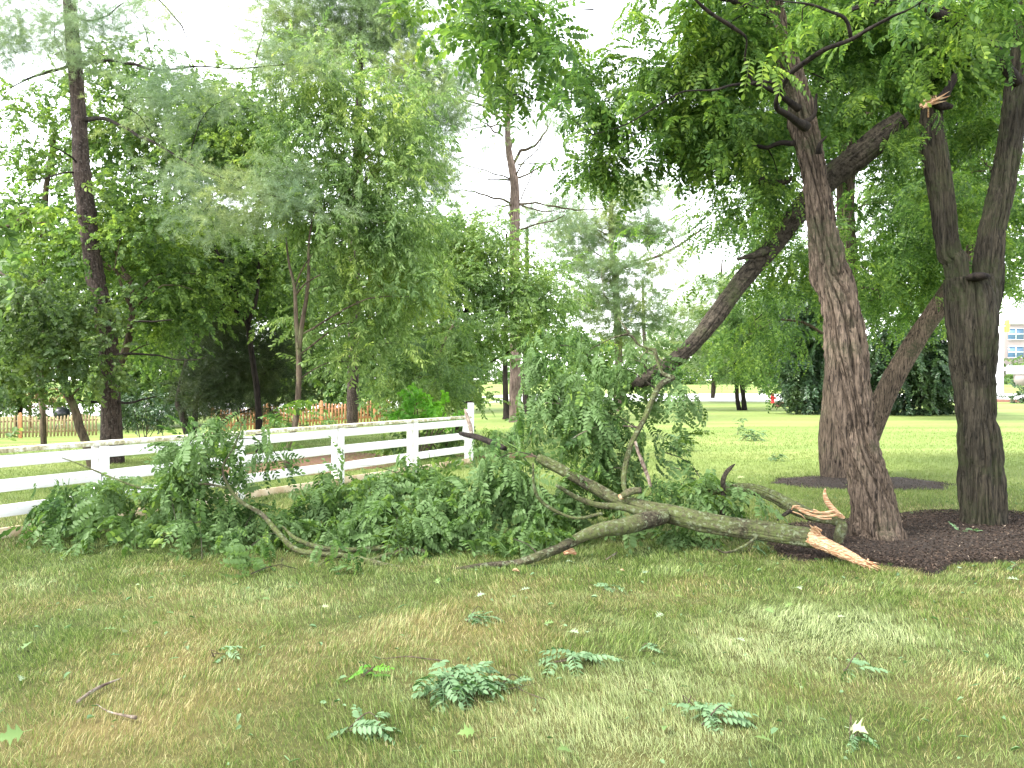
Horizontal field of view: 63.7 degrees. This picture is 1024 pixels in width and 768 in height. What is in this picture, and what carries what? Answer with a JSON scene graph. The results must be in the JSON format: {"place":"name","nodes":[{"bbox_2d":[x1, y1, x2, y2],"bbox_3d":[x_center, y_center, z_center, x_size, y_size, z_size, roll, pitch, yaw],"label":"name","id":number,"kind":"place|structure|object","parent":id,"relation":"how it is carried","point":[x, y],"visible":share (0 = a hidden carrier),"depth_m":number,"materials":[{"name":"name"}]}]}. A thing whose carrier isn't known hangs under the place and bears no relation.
{"place":"outdoors","nodes":[
{"label":"outdoors","id":0,"kind":"place"},
{"bbox_2d":[0,380,1023,767],"bbox_3d":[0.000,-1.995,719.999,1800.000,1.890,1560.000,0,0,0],"label":"ground","id":1,"kind":"structure","parent":0,"point":[720,416],"depth_m":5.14,"materials":[{"name":"green plant"}]},
{"bbox_2d":[0,723,31,744],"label":"fallen leaf","id":2,"kind":"object","parent":1,"relation":"on","point":[10,735],"visible":1,"depth_m":3.82,"materials":[{"name":"green plant"}]},
{"bbox_2d":[0,203,68,440],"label":"maple tree","id":3,"kind":"object","parent":1,"relation":"on","point":[9,255],"visible":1,"depth_m":12.18,"materials":[{"name":"green plant"}]},
{"bbox_2d":[10,389,63,427],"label":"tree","id":4,"kind":"object","parent":1,"relation":"on","point":[34,406],"visible":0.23,"depth_m":45.98,"materials":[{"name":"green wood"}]},
{"bbox_2d":[0,271,94,426],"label":"wood edge tree","id":5,"kind":"object","parent":1,"relation":"on","point":[15,409],"visible":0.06,"depth_m":45.04,"materials":[{"name":"green plant"}]},
{"bbox_2d":[0,412,97,437],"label":"picket fence","id":6,"kind":"object","parent":1,"relation":"on","point":[19,420],"visible":0.74,"depth_m":38.07,"materials":[{"name":"brown wood"}]},
{"bbox_2d":[53,407,69,429],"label":"kettle grill","id":7,"kind":"object","parent":1,"relation":"on","point":[61,411],"visible":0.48,"depth_m":42.74,"materials":[{"name":"black metal"}]},
{"bbox_2d":[0,259,157,468],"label":"leaning tree","id":8,"kind":"object","parent":1,"relation":"on","point":[56,347],"visible":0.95,"depth_m":15.04,"materials":[{"name":"green plant"}]},
{"bbox_2d":[76,678,121,702],"bbox_3d":[-2.239,1.651,4.453,0.044,0.020,0.348,0,0,11],"label":"stick","id":9,"kind":"object","parent":1,"relation":"on","point":[93,690],"visible":0.99,"depth_m":4.45,"materials":[{"name":"brown wood"}]},
{"bbox_2d":[15,268,198,428],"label":"wood edge tree","id":10,"kind":"object","parent":1,"relation":"on","point":[145,383],"visible":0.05,"depth_m":43.78,"materials":[{"name":"green plant"}]},
{"bbox_2d":[96,704,136,719],"bbox_3d":[-2.008,1.648,4.151,0.340,0.022,0.034,0,0,30],"label":"stick","id":11,"kind":"object","parent":1,"relation":"on","point":[134,717],"visible":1,"depth_m":4.10,"materials":[{"name":"brown wood"}]},
{"bbox_2d":[0,31,247,444],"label":"maple tree","id":12,"kind":"object","parent":1,"relation":"on","point":[99,147],"visible":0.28,"depth_m":21.53,"materials":[{"name":"green plant"}]},
{"bbox_2d":[6,151,254,370],"bbox_3d":[-8.529,-1.663,17.801,5.392,6.810,4.542,0,0,26],"label":"maple tree","id":13,"kind":"object","parent":1,"relation":"on","point":[114,245],"visible":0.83,"depth_m":17.49,"materials":[{"name":"green plant"}]},
{"bbox_2d":[99,383,211,437],"bbox_3d":[-14.370,1.202,33.392,4.390,2.457,3.367,0,0,-27],"label":"shrub","id":14,"kind":"object","parent":1,"relation":"on","point":[129,410],"visible":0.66,"depth_m":32.90,"materials":[{"name":"green plant"}]},
{"bbox_2d":[0,0,381,463],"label":"pine tree","id":15,"kind":"object","parent":1,"relation":"on","point":[111,426],"visible":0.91,"depth_m":15.28,"materials":[{"name":"green plant"}]},
{"bbox_2d":[125,206,267,423],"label":"wood edge tree","id":16,"kind":"object","parent":1,"relation":"on","point":[148,379],"visible":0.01,"depth_m":46.05,"materials":[{"name":"green plant"}]},
{"bbox_2d":[121,298,331,434],"bbox_3d":[-7.319,-0.437,21.727,4.395,4.527,5.346,0,0,22],"label":"cedar tree","id":17,"kind":"object","parent":1,"relation":"on","point":[234,378],"visible":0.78,"depth_m":21.32,"materials":[{"name":"green plant"}]},
{"bbox_2d":[91,189,365,433],"bbox_3d":[-8.163,-1.915,23.988,7.471,7.596,5.745,0,0,0],"label":"maple tree","id":18,"kind":"object","parent":1,"relation":"on","point":[152,368],"visible":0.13,"depth_m":23.87,"materials":[{"name":"green plant"}]},
{"bbox_2d":[211,645,247,662],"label":"leafy twig","id":19,"kind":"object","parent":1,"relation":"on","point":[228,654],"visible":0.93,"depth_m":4.99,"materials":[{"name":"green plant"}]},
{"bbox_2d":[0,399,469,581],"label":"fallen branch","id":20,"kind":"object","parent":1,"relation":"on","point":[182,487],"depth_m":8.33,"materials":[{"name":"green plant"}]},
{"bbox_2d":[126,50,344,452],"bbox_3d":[-6.911,-3.148,20.486,5.451,9.793,5.424,0,0,-18],"label":"maple tree","id":21,"kind":"object","parent":1,"relation":"on","point":[258,269],"visible":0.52,"depth_m":19.75,"materials":[{"name":"green plant"}]},
{"bbox_2d":[0,416,472,538],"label":"paddock fence","id":22,"kind":"object","parent":1,"relation":"on","point":[99,454],"visible":0.52,"depth_m":11.90,"materials":[{"name":"white paint"}]},
{"bbox_2d":[230,210,364,419],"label":"wood edge tree","id":23,"kind":"object","parent":1,"relation":"on","point":[312,389],"visible":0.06,"depth_m":44.81,"materials":[{"name":"green plant"}]},
{"bbox_2d":[207,452,392,474],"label":"bare soil","id":24,"kind":"structure","parent":1,"relation":"on","point":[317,460],"depth_m":17.10,"materials":[{"name":"brown soil"}]},
{"bbox_2d":[211,400,393,430],"bbox_3d":[-9.482,1.403,37.674,8.239,1.611,0.149,0,0,-7],"label":"picket fence","id":25,"kind":"object","parent":1,"relation":"on","point":[321,404],"visible":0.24,"depth_m":37.77,"materials":[{"name":"brown wood"}]},
{"bbox_2d":[266,410,346,428],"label":"shrub","id":26,"kind":"object","parent":1,"relation":"on","point":[306,424],"visible":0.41,"depth_m":33.56,"materials":[{"name":"green plant"}]},
{"bbox_2d":[202,6,470,468],"bbox_3d":[-3.447,-2.808,16.200,5.301,9.042,4.694,0,0,0],"label":"elm tree","id":27,"kind":"object","parent":1,"relation":"on","point":[386,277],"visible":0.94,"depth_m":15.88,"materials":[{"name":"green plant"}]},
{"bbox_2d":[204,0,507,427],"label":"pine tree","id":28,"kind":"object","parent":1,"relation":"on","point":[363,21],"visible":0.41,"depth_m":30.15,"materials":[{"name":"green plant"}]},
{"bbox_2d":[325,704,399,745],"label":"leafy twig","id":29,"kind":"object","parent":1,"relation":"on","point":[366,729],"visible":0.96,"depth_m":3.90,"materials":[{"name":"green plant"}]},
{"bbox_2d":[294,192,444,419],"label":"wood edge tree","id":30,"kind":"object","parent":1,"relation":"on","point":[337,398],"visible":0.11,"depth_m":44.06,"materials":[{"name":"green plant"}]},
{"bbox_2d":[348,663,393,679],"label":"leafy twig","id":31,"kind":"object","parent":1,"relation":"on","point":[363,667],"visible":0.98,"depth_m":4.65,"materials":[{"name":"green plant"}]},
{"bbox_2d":[343,374,422,425],"bbox_3d":[-4.708,0.604,31.487,2.832,2.617,7.088,0,0,-17],"label":"shrub","id":32,"kind":"object","parent":1,"relation":"on","point":[384,404],"visible":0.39,"depth_m":29.42,"materials":[{"name":"green plant"}]},
{"bbox_2d":[376,656,441,660],"bbox_3d":[-0.594,1.638,4.925,0.454,0.010,0.055,0,0,8],"label":"stick","id":33,"kind":"object","parent":1,"relation":"on","point":[413,657],"visible":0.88,"depth_m":4.93,"materials":[{"name":"brown wood"}]},
{"bbox_2d":[383,381,466,459],"bbox_3d":[-1.838,0.805,17.473,1.925,1.734,1.056,0,0,28],"label":"shrub","id":34,"kind":"object","parent":1,"relation":"on","point":[433,409],"visible":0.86,"depth_m":17.48,"materials":[{"name":"green plant"}]},
{"bbox_2d":[374,426,475,460],"bbox_3d":[-1.933,1.296,18.000,2.309,0.949,1.321,0,0,0],"label":"shrub","id":35,"kind":"object","parent":1,"relation":"on","point":[448,444],"visible":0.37,"depth_m":18.13,"materials":[{"name":"green plant"}]},
{"bbox_2d":[360,205,497,406],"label":"wood edge tree","id":36,"kind":"object","parent":1,"relation":"on","point":[381,353],"depth_m":43.48,"materials":[{"name":"green plant"}]},
{"bbox_2d":[361,312,510,450],"bbox_3d":[-1.721,-0.007,19.039,3.387,3.491,3.230,0,0,0],"label":"locust sapling","id":37,"kind":"object","parent":1,"relation":"on","point":[454,388],"visible":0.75,"depth_m":19.18,"materials":[{"name":"green plant"}]},
{"bbox_2d":[26,323,868,384],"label":"wood","id":38,"kind":"object","parent":1,"relation":"on","point":[548,358],"depth_m":187.17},
{"bbox_2d":[2,400,899,416],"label":"kerb","id":39,"kind":"structure","parent":1,"relation":"on","point":[629,401],"depth_m":62.57,"materials":[{"name":"concrete"}]},
{"bbox_2d":[410,660,512,712],"bbox_3d":[-0.271,1.624,4.435,0.581,0.224,0.552,0,0,0],"label":"leafy twig","id":40,"kind":"object","parent":1,"relation":"on","point":[476,682],"visible":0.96,"depth_m":4.36,"materials":[{"name":"green plant"}]},
{"bbox_2d":[462,403,473,460],"bbox_3d":[-0.924,1.010,17.148,0.269,1.240,0.156,0,0,0],"label":"gate post","id":41,"kind":"object","parent":1,"relation":"on","point":[470,409],"visible":0.34,"depth_m":17.09,"materials":[{"name":"white paint"}]},
{"bbox_2d":[464,408,472,432],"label":"broken branch","id":42,"kind":"object","parent":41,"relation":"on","point":[469,423],"visible":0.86,"depth_m":10.82,"materials":[{"name":"beige plant"}]},
{"bbox_2d":[458,723,479,738],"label":"fallen leaf","id":43,"kind":"object","parent":1,"relation":"on","point":[466,731],"visible":1,"depth_m":3.88,"materials":[{"name":"green plant"}]},
{"bbox_2d":[455,234,509,418],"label":"pine tree","id":44,"kind":"object","parent":1,"relation":"on","point":[504,375],"visible":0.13,"depth_m":35.91,"materials":[{"name":"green plant"}]},
{"bbox_2d":[465,606,503,625],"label":"leafy twig","id":45,"kind":"object","parent":1,"relation":"on","point":[478,618],"visible":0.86,"depth_m":5.73,"materials":[{"name":"green plant"}]},
{"bbox_2d":[351,196,618,429],"bbox_3d":[-0.777,-1.830,23.063,7.210,7.101,6.221,0,0,0],"label":"elm tree","id":46,"kind":"object","parent":1,"relation":"on","point":[473,268],"visible":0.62,"depth_m":22.23,"materials":[{"name":"green plant"}]},
{"bbox_2d":[456,453,534,457],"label":"bare soil","id":47,"kind":"structure","parent":1,"relation":"on","point":[495,455],"depth_m":18.06,"materials":[{"name":"brown soil"}]},
{"bbox_2d":[386,17,611,421],"bbox_3d":[-0.380,-6.571,33.115,10.074,16.874,5.604,0,0,-39],"label":"pine tree","id":48,"kind":"object","parent":1,"relation":"on","point":[514,203],"visible":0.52,"depth_m":32.93,"materials":[{"name":"green plant"}]},
{"bbox_2d":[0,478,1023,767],"bbox_3d":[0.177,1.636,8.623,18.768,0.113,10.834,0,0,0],"label":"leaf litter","id":49,"kind":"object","parent":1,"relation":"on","point":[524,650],"visible":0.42,"depth_m":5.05,"materials":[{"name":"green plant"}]},
{"bbox_2d":[494,674,534,694],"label":"leafy twig","id":50,"kind":"object","parent":1,"relation":"on","point":[522,679],"visible":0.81,"depth_m":4.50,"materials":[{"name":"green plant"}]},
{"bbox_2d":[490,357,563,384],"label":"shrub","id":51,"kind":"object","parent":1,"relation":"on","point":[548,362],"visible":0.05,"depth_m":145.70,"materials":[{"name":"green plant"}]},
{"bbox_2d":[518,688,546,699],"bbox_3d":[0.103,1.641,4.358,0.016,0.010,0.211,0,0,-42],"label":"stick","id":52,"kind":"object","parent":1,"relation":"on","point":[532,694],"visible":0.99,"depth_m":4.34,"materials":[{"name":"brown wood"}]},
{"bbox_2d":[522,236,599,413],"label":"pine tree","id":53,"kind":"object","parent":1,"relation":"on","point":[524,398],"visible":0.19,"depth_m":40.81,"materials":[{"name":"green plant"}]},
{"bbox_2d":[557,743,570,751],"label":"fallen leaf","id":54,"kind":"object","parent":1,"relation":"on","point":[563,748],"visible":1,"depth_m":3.69,"materials":[{"name":"green plant"}]},
{"bbox_2d":[543,357,591,384],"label":"shrub","id":55,"kind":"object","parent":1,"relation":"on","point":[561,371],"visible":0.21,"depth_m":147.02,"materials":[{"name":"green plant"}]},
{"bbox_2d":[563,548,576,555],"bbox_3d":[0.554,1.595,7.846,0.131,0.079,0.065,0,0,0],"label":"wood chip","id":56,"kind":"object","parent":1,"relation":"on","point":[570,551],"visible":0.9,"depth_m":7.82,"materials":[{"name":"beige wood"}]},
{"bbox_2d":[538,647,623,677],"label":"leafy twig","id":57,"kind":"object","parent":1,"relation":"on","point":[573,655],"visible":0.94,"depth_m":4.86,"materials":[{"name":"green plant"}]},
{"bbox_2d":[594,583,627,595],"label":"leafy twig","id":58,"kind":"object","parent":1,"relation":"on","point":[602,585],"visible":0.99,"depth_m":6.55,"materials":[{"name":"green plant"}]},
{"bbox_2d":[529,167,731,410],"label":"pine tree","id":59,"kind":"object","parent":1,"relation":"on","point":[613,303],"visible":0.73,"depth_m":43.46,"materials":[{"name":"green plant"}]},
{"bbox_2d":[395,416,882,570],"bbox_3d":[0.873,1.329,7.928,4.780,1.941,2.609,0,0,32],"label":"fallen limb","id":60,"kind":"object","parent":1,"relation":"on","point":[553,522],"visible":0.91,"depth_m":8.23,"materials":[{"name":"green plant"}]},
{"bbox_2d":[459,432,506,450],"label":"broken branch","id":61,"kind":"object","parent":60,"relation":"on","point":[486,440],"visible":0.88,"depth_m":9.67,"materials":[{"name":"brown plant"}]},
{"bbox_2d":[622,360,660,383],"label":"shrub","id":62,"kind":"object","parent":1,"relation":"on","point":[653,364],"visible":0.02,"depth_m":145.40,"materials":[{"name":"green plant"}]},
{"bbox_2d":[639,643,662,652],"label":"leafy twig","id":63,"kind":"object","parent":1,"relation":"on","point":[648,645],"visible":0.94,"depth_m":5.10,"materials":[{"name":"green plant"}]},
{"bbox_2d":[372,0,931,540],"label":"locust tree","id":64,"kind":"object","parent":1,"relation":"on","point":[730,52],"visible":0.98,"depth_m":8.68,"materials":[{"name":"green plant"}]},
{"bbox_2d":[499,109,948,522],"bbox_3d":[2.345,-0.810,9.368,5.036,4.672,1.653,0,0,-9],"label":"hanging limb","id":65,"kind":"object","parent":64,"relation":"attached to","point":[580,408],"visible":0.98,"depth_m":9.14,"materials":[{"name":"green plant"}]},
{"bbox_2d":[660,433,694,451],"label":"leafy twig","id":66,"kind":"object","parent":1,"relation":"on","point":[678,436],"visible":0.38,"depth_m":19.58,"materials":[{"name":"green plant"}]},
{"bbox_2d":[671,365,698,384],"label":"shrub","id":67,"kind":"object","parent":1,"relation":"on","point":[681,373],"visible":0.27,"depth_m":144.97,"materials":[{"name":"green plant"}]},
{"bbox_2d":[607,259,782,403],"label":"pine tree","id":68,"kind":"object","parent":1,"relation":"on","point":[686,334],"visible":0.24,"depth_m":58.89,"materials":[{"name":"green plant"}]},
{"bbox_2d":[680,695,709,716],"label":"leafy twig","id":69,"kind":"object","parent":1,"relation":"on","point":[696,703],"visible":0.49,"depth_m":4.18,"materials":[{"name":"green plant"}]},
{"bbox_2d":[684,369,733,384],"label":"shrub","id":70,"kind":"object","parent":1,"relation":"on","point":[703,382],"visible":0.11,"depth_m":144.50,"materials":[{"name":"green plant"}]},
{"bbox_2d":[667,701,757,735],"bbox_3d":[0.996,1.657,4.068,0.268,0.178,0.399,0,0,-45],"label":"leafy twig","id":71,"kind":"object","parent":1,"relation":"on","point":[715,709],"visible":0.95,"depth_m":4.02,"materials":[{"name":"green plant"}]},
{"bbox_2d":[604,429,847,554],"bbox_3d":[2.161,1.258,8.619,2.466,1.524,1.200,0,0,0],"label":"fallen limb","id":72,"kind":"object","parent":1,"relation":"on","point":[723,490],"visible":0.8,"depth_m":8.49,"materials":[{"name":"green plant"}]},
{"bbox_2d":[732,418,746,434],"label":"leafy twig","id":73,"kind":"object","parent":1,"relation":"on","point":[741,426],"visible":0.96,"depth_m":25.09,"materials":[{"name":"green plant"}]},
{"bbox_2d":[691,277,800,409],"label":"tree","id":74,"kind":"object","parent":1,"relation":"on","point":[734,324],"visible":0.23,"depth_m":45.33,"materials":[{"name":"green plant"}]},
{"bbox_2d":[734,429,767,440],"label":"leafy twig","id":75,"kind":"object","parent":1,"relation":"on","point":[753,436],"visible":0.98,"depth_m":22.78,"materials":[{"name":"green plant"}]},
{"bbox_2d":[748,539,772,555],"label":"leafy twig","id":76,"kind":"object","parent":1,"relation":"on","point":[758,548],"visible":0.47,"depth_m":8.05,"materials":[{"name":"green plant"}]},
{"bbox_2d":[754,733,779,744],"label":"fallen leaf","id":77,"kind":"object","parent":1,"relation":"on","point":[763,736],"visible":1,"depth_m":3.79,"materials":[{"name":"green plant"}]},
{"bbox_2d":[728,233,807,406],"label":"background tree","id":78,"kind":"object","parent":1,"relation":"on","point":[806,244],"visible":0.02,"depth_m":51.51,"materials":[{"name":"green plant"}]},
{"bbox_2d":[768,453,788,461],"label":"leafy twig","id":79,"kind":"object","parent":1,"relation":"on","point":[774,457],"visible":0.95,"depth_m":17.40,"materials":[{"name":"green plant"}]},
{"bbox_2d":[758,278,824,414],"bbox_3d":[14.462,-1.800,40.295,5.418,7.066,4.483,0,0,-29],"label":"holly bush","id":80,"kind":"object","parent":1,"relation":"on","point":[803,395],"visible":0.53,"depth_m":39.65,"materials":[{"name":"green plant"}]},
{"bbox_2d":[844,718,867,733],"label":"fallen leaf","id":81,"kind":"object","parent":1,"relation":"on","point":[855,727],"visible":0.86,"depth_m":3.90,"materials":[{"name":"white plant"}]},
{"bbox_2d":[845,714,879,752],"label":"leafy twig","id":82,"kind":"object","parent":1,"relation":"on","point":[870,740],"visible":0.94,"depth_m":3.81,"materials":[{"name":"green plant"}]},
{"bbox_2d":[770,475,955,489],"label":"mulch","id":83,"kind":"object","parent":1,"relation":"on","point":[822,482],"visible":0.66,"depth_m":13.39,"materials":[{"name":"brown wood"}]},
{"bbox_2d":[605,0,1023,477],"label":"locust tree","id":84,"kind":"object","parent":83,"relation":"on","point":[889,265],"visible":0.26,"depth_m":13.19,"materials":[{"name":"green plant"}]},
{"bbox_2d":[840,652,894,682],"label":"leafy twig","id":85,"kind":"object","parent":1,"relation":"on","point":[859,662],"visible":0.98,"depth_m":4.69,"materials":[{"name":"green plant"}]},
{"bbox_2d":[767,509,1023,575],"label":"mulch","id":86,"kind":"object","parent":1,"relation":"on","point":[934,542],"visible":0.62,"depth_m":8.21,"materials":[{"name":"brown wood"}]},
{"bbox_2d":[783,0,1023,525],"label":"locust tree","id":87,"kind":"object","parent":86,"relation":"in","point":[944,61],"visible":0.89,"depth_m":9.37,"materials":[{"name":"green plant"}]},
{"bbox_2d":[950,523,982,531],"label":"leafy twig","id":88,"kind":"object","parent":86,"relation":"on","point":[975,530],"visible":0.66,"depth_m":8.93,"materials":[{"name":"green plant"}]},
{"bbox_2d":[865,314,954,415],"bbox_3d":[19.744,-0.987,39.956,7.025,5.989,6.638,0,0,0],"label":"holly bush","id":89,"kind":"object","parent":1,"relation":"on","point":[927,385],"visible":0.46,"depth_m":38.98,"materials":[{"name":"green plant"}]},
{"bbox_2d":[834,151,1023,340],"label":"background tree","id":90,"kind":"object","parent":1,"relation":"on","point":[883,215],"visible":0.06,"depth_m":33.57,"materials":[{"name":"green plant"}]},
{"bbox_2d":[996,320,1011,394],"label":"traffic pole","id":91,"kind":"object","parent":1,"relation":"on","point":[1000,375],"visible":0.66,"depth_m":87.69,"materials":[{"name":"white metal"}]},
{"bbox_2d":[997,399,1018,401],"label":"brick edging","id":92,"kind":"object","parent":1,"relation":"on","point":[1003,400],"visible":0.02,"depth_m":62.33,"materials":[{"name":"red brick"}]},
{"bbox_2d":[997,380,1023,403],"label":"clipped bush","id":93,"kind":"object","parent":1,"relation":"on","point":[1021,398],"visible":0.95,"depth_m":58.98,"materials":[{"name":"green plant"}]},
{"bbox_2d":[1003,355,1023,384],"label":"shrub","id":94,"kind":"object","parent":1,"relation":"on","point":[1008,378],"visible":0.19,"depth_m":146.54,"materials":[{"name":"green plant"}]},
{"bbox_2d":[1006,366,1023,385],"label":"monument sign","id":95,"kind":"object","parent":1,"relation":"on","point":[1017,372],"visible":0.89,"depth_m":129.84,"materials":[{"name":"white metal"}]},
{"bbox_2d":[1007,560,1022,571],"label":"leafy twig","id":96,"kind":"object","parent":1,"relation":"on","point":[1016,564],"visible":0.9,"depth_m":7.35,"materials":[{"name":"green plant"}]},
{"bbox_2d":[0,394,1023,414],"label":"road","id":97,"kind":"structure","parent":0,"point":[721,397],"depth_m":77.54,"materials":[{"name":"grey asphalt"}]},
{"bbox_2d":[0,0,1023,379],"label":"sky","id":98,"kind":"structure","parent":0,"point":[599,21],"materials":[{"name":"white"}]},
{"bbox_2d":[1003,321,1023,378],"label":"office building","id":99,"kind":"structure","parent":0,"point":[1013,343],"depth_m":150.88,"materials":[{"name":"white concrete"}]},
{"bbox_2d":[1008,346,1023,357],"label":"window","id":100,"kind":"structure","parent":99,"relation":"in","point":[1013,351],"depth_m":150.85,"materials":[{"name":"blue glass"}]},
{"bbox_2d":[1008,328,1023,339],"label":"window","id":101,"kind":"structure","parent":99,"relation":"in","point":[1015,333],"depth_m":150.85,"materials":[{"name":"blue glass"}]}
]}

